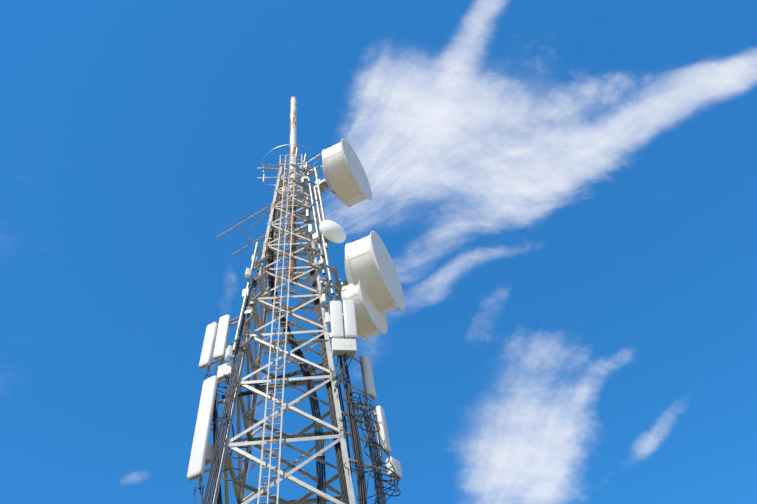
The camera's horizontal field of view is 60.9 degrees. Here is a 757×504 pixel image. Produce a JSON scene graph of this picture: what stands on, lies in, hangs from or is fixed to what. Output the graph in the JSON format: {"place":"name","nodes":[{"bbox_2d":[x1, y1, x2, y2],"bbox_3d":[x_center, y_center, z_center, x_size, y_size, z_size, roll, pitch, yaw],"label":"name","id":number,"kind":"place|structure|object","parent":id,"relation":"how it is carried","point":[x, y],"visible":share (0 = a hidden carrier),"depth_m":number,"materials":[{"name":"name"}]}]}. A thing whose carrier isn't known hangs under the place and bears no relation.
{"place":"outdoors","nodes":[
{"label":"outdoors","id":0,"kind":"place"},
{"bbox_2d":[0,0,756,503],"label":"sky","id":1,"kind":"structure","parent":0,"point":[562,205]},
{"label":"ground","id":2,"kind":"structure","parent":0,"visible":0},
{"bbox_2d":[212,163,355,503],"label":"lattice tower","id":3,"kind":"structure","parent":2,"relation":"on","point":[249,420],"depth_m":21.92,"materials":[{"name":"metal"}]},
{"bbox_2d":[187,376,226,488],"bbox_3d":[-5.035,5.130,19.049,0.732,3.951,0.502,-28,-53,15],"label":"panel antenna","id":4,"kind":"object","parent":3,"relation":"attached to","point":[197,462],"visible":0.94,"depth_m":18.72,"materials":[{"name":"grey plastic"}]},
{"bbox_2d":[205,444,221,465],"bbox_3d":[-4.808,5.760,18.484,0.601,0.710,0.344,-39,-57,23],"label":"radio unit","id":5,"kind":"object","parent":3,"relation":"attached to","point":[210,452],"visible":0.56,"depth_m":18.41,"materials":[{"name":"grey plastic"}]},
{"bbox_2d":[199,319,242,375],"bbox_3d":[-5.396,3.107,22.111,1.387,2.451,0.472,-22,-52,10],"label":"panel","id":6,"kind":"object","parent":3,"relation":"attached to","point":[208,346],"visible":0.92,"depth_m":21.91,"materials":[{"name":"grey plastic"}]},
{"bbox_2d":[216,393,231,410],"bbox_3d":[-4.940,4.663,20.005,0.800,0.770,0.359,-3,-51,-5],"label":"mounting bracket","id":7,"kind":"object","parent":3,"relation":"attached to","point":[218,402],"visible":0.23,"depth_m":20.00,"materials":[{"name":"grey metal"}]},
{"bbox_2d":[217,361,237,381],"bbox_3d":[-4.909,3.933,21.176,0.743,0.710,0.342,-23,-52,12],"label":"radio unit","id":8,"kind":"object","parent":3,"relation":"attached to","point":[225,369],"visible":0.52,"depth_m":21.04,"materials":[{"name":"grey plastic"}]},
{"bbox_2d":[213,314,243,364],"bbox_3d":[-5.196,2.935,22.320,0.964,2.451,0.473,-23,-52,11],"label":"panel","id":9,"kind":"object","parent":3,"relation":"attached to","point":[221,338],"visible":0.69,"depth_m":22.17,"materials":[{"name":"grey plastic"}]},
{"bbox_2d":[213,203,286,256],"bbox_3d":[-5.985,-0.975,29.910,3.475,1.020,1.264,-28,-53,16],"label":"yagi antenna","id":10,"kind":"object","parent":3,"relation":"attached to","point":[248,230],"visible":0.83,"depth_m":29.91,"materials":[{"name":"grey metal"}]},
{"bbox_2d":[257,165,278,181],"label":"small antennas","id":11,"kind":"object","parent":3,"relation":"attached to","point":[263,177],"visible":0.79,"depth_m":31.61,"materials":[{"name":"white metal"}]},
{"bbox_2d":[257,154,295,503],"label":"ladder","id":12,"kind":"object","parent":3,"relation":"attached to","point":[271,440],"visible":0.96,"depth_m":21.50,"materials":[{"name":"metal"}]},
{"bbox_2d":[225,167,342,360],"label":"leg clamps and units","id":13,"kind":"object","parent":3,"relation":"attached to","point":[249,310],"visible":0.73,"depth_m":24.55},
{"bbox_2d":[264,97,310,285],"bbox_3d":[-4.481,-4.121,33.291,2.220,17.060,0.407,-3,-51,-5],"label":"mast pole","id":14,"kind":"object","parent":3,"relation":"attached to","point":[293,120],"visible":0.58,"depth_m":31.11,"materials":[{"name":"metal"}]},
{"bbox_2d":[233,162,342,354],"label":"antenna mounting pipes","id":15,"kind":"object","parent":3,"relation":"attached to","point":[313,219],"visible":0.81,"depth_m":25.81,"materials":[{"name":"white metal"}]},
{"bbox_2d":[330,301,343,341],"bbox_3d":[-1.484,2.494,22.395,0.489,2.200,0.549,-3,-51,-5],"label":"panel antenna","id":16,"kind":"object","parent":15,"relation":"attached to","point":[337,329],"visible":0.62,"depth_m":22.17,"materials":[{"name":"grey plastic"}]},
{"bbox_2d":[261,148,321,193],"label":"top platform fittings","id":17,"kind":"object","parent":3,"relation":"on","point":[311,170],"visible":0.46,"depth_m":32.49,"materials":[{"name":"paint"}]},
{"bbox_2d":[260,144,322,196],"bbox_3d":[-4.436,-3.877,32.914,3.208,0.876,3.208,-3,-51,-5],"label":"safety hoop","id":18,"kind":"object","parent":3,"relation":"attached to","point":[282,163],"visible":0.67,"depth_m":32.53,"materials":[{"name":"grey metal"}]},
{"bbox_2d":[194,185,400,503],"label":"feeder cables","id":19,"kind":"object","parent":3,"relation":"attached to","point":[305,370],"visible":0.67,"depth_m":19.62,"materials":[{"name":"grey plastic"}]},
{"bbox_2d":[313,220,345,249],"bbox_3d":[-2.058,-0.777,27.092,1.398,1.276,0.917,-3,-51,-5],"label":"small dish antenna","id":20,"kind":"object","parent":3,"relation":"attached to","point":[332,231],"visible":0.96,"depth_m":26.77,"materials":[{"name":"grey plastic"}]},
{"bbox_2d":[302,138,371,206],"bbox_3d":[-2.035,-3.643,32.455,2.559,3.364,3.352,-27,-53,15],"label":"microwave drum antenna","id":21,"kind":"object","parent":3,"relation":"attached to","point":[345,181],"visible":1,"depth_m":31.17,"materials":[{"name":"grey plastic"}]},
{"bbox_2d":[331,338,356,357],"bbox_3d":[-1.151,3.235,21.429,0.836,0.710,0.576,-3,-51,-5],"label":"radio unit","id":22,"kind":"object","parent":3,"relation":"attached to","point":[344,346],"visible":0.88,"depth_m":21.21,"materials":[{"name":"grey plastic"}]},
{"bbox_2d":[342,300,357,338],"bbox_3d":[-1.260,2.458,22.394,0.994,2.200,0.405,-14,-51,4],"label":"panel antenna","id":23,"kind":"object","parent":3,"relation":"attached to","point":[349,315],"visible":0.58,"depth_m":22.20,"materials":[{"name":"grey plastic"}]},
{"bbox_2d":[321,280,387,339],"bbox_3d":[-0.966,2.209,24.968,1.792,2.387,2.681,-21,-51,10],"label":"microwave dish","id":24,"kind":"object","parent":3,"relation":"attached to","point":[371,320],"visible":0.65,"depth_m":24.21,"materials":[{"name":"grey plastic"}]},
{"bbox_2d":[336,355,375,405],"bbox_3d":[-0.757,3.985,21.437,0.430,2.152,1.529,-39,-57,23],"label":"panel","id":25,"kind":"object","parent":3,"relation":"attached to","point":[364,361],"visible":0.83,"depth_m":21.55,"materials":[{"name":"grey plastic"}]},
{"bbox_2d":[341,411,379,436],"bbox_3d":[-0.392,5.212,19.944,1.789,0.770,0.354,34,-62,-29],"label":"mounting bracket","id":26,"kind":"object","parent":3,"relation":"attached to","point":[346,414],"visible":0.15,"depth_m":19.94,"materials":[{"name":"grey metal"}]},
{"bbox_2d":[317,230,404,312],"bbox_3d":[-0.571,1.187,26.175,2.520,3.429,3.417,-26,-52,13],"label":"microwave dish","id":27,"kind":"object","parent":3,"relation":"attached to","point":[369,264],"visible":0.83,"depth_m":24.87,"materials":[{"name":"grey plastic"}]},
{"bbox_2d":[342,397,390,461],"bbox_3d":[-0.337,5.251,19.626,1.591,2.052,0.431,33,-62,-29],"label":"panel","id":28,"kind":"object","parent":3,"relation":"attached to","point":[379,413],"visible":0.77,"depth_m":19.80,"materials":[{"name":"grey plastic"}]},
{"bbox_2d":[349,456,402,482],"bbox_3d":[-0.057,6.069,18.422,1.682,0.710,0.369,24,-58,-24],"label":"radio unit","id":29,"kind":"object","parent":3,"relation":"attached to","point":[396,464],"visible":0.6,"depth_m":18.52,"materials":[{"name":"grey plastic"}]}
]}

